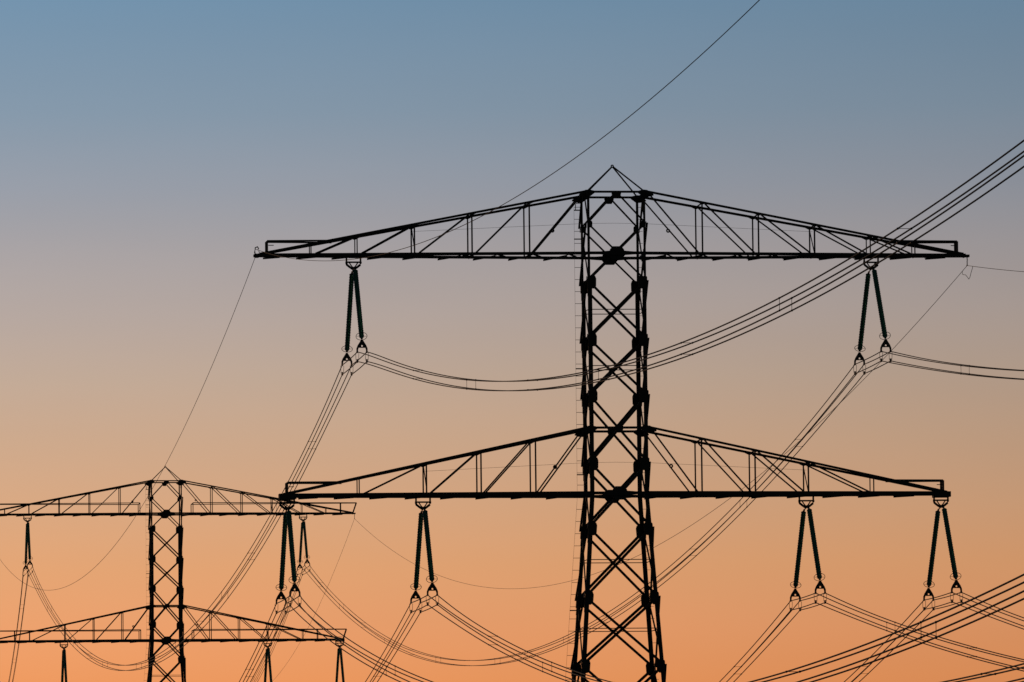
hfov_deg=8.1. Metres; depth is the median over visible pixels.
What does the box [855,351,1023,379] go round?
conductor bundle
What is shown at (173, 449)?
earth wire
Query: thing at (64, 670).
insulator set
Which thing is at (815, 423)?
conductor bundle
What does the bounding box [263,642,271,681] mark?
insulator set
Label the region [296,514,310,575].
insulator set
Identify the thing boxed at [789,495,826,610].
insulator set
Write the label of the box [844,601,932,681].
conductor bundle
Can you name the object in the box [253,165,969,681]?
lattice pylon
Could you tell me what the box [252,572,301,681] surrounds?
conductor bundle
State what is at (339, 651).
insulator set
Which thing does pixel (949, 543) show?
insulator set
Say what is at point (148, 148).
sky
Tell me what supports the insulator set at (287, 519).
attached to the lattice pylon at (641, 463)
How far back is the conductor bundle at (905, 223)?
225.96 m
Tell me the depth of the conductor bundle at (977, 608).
351.44 m
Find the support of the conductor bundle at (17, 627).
attached to the insulator set at (27, 540)
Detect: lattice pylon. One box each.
[0,466,356,681]
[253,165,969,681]
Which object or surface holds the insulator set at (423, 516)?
hanging from the lattice pylon at (641, 463)
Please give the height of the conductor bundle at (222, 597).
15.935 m
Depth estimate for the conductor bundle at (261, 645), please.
372.60 m
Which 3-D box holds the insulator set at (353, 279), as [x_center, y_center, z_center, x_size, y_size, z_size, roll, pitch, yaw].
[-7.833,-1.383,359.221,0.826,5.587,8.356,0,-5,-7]
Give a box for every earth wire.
[1,258,254,589]
[255,0,759,260]
[277,521,353,675]
[355,266,966,588]
[962,265,1023,278]
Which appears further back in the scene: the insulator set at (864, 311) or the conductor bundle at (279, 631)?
the conductor bundle at (279, 631)
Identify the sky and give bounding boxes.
[0,0,1023,681]
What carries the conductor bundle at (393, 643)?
attached to the insulator set at (423, 516)
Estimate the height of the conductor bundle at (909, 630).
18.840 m
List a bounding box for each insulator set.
[22,515,32,576]
[60,642,67,681]
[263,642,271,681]
[275,499,301,613]
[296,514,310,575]
[335,640,344,681]
[341,257,368,375]
[409,497,438,612]
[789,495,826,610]
[853,257,891,374]
[922,495,962,610]
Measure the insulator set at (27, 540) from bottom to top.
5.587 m
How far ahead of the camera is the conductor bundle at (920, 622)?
192.28 m
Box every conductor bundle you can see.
[8,576,27,681]
[24,366,350,670]
[239,605,285,681]
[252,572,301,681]
[276,574,1023,681]
[298,366,862,665]
[342,140,1023,390]
[365,604,419,681]
[411,595,1023,681]
[719,602,798,681]
[791,593,1023,671]
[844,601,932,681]
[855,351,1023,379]
[925,592,1023,629]
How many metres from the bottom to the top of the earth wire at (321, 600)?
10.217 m
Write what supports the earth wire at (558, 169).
attached to the lattice pylon at (641, 463)
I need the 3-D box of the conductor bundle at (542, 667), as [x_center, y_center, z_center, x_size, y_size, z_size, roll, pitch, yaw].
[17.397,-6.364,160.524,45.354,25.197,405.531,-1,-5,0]
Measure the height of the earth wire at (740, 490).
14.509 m
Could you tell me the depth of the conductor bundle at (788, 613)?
375.09 m
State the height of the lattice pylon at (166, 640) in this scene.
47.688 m
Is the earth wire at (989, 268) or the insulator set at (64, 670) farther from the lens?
the insulator set at (64, 670)

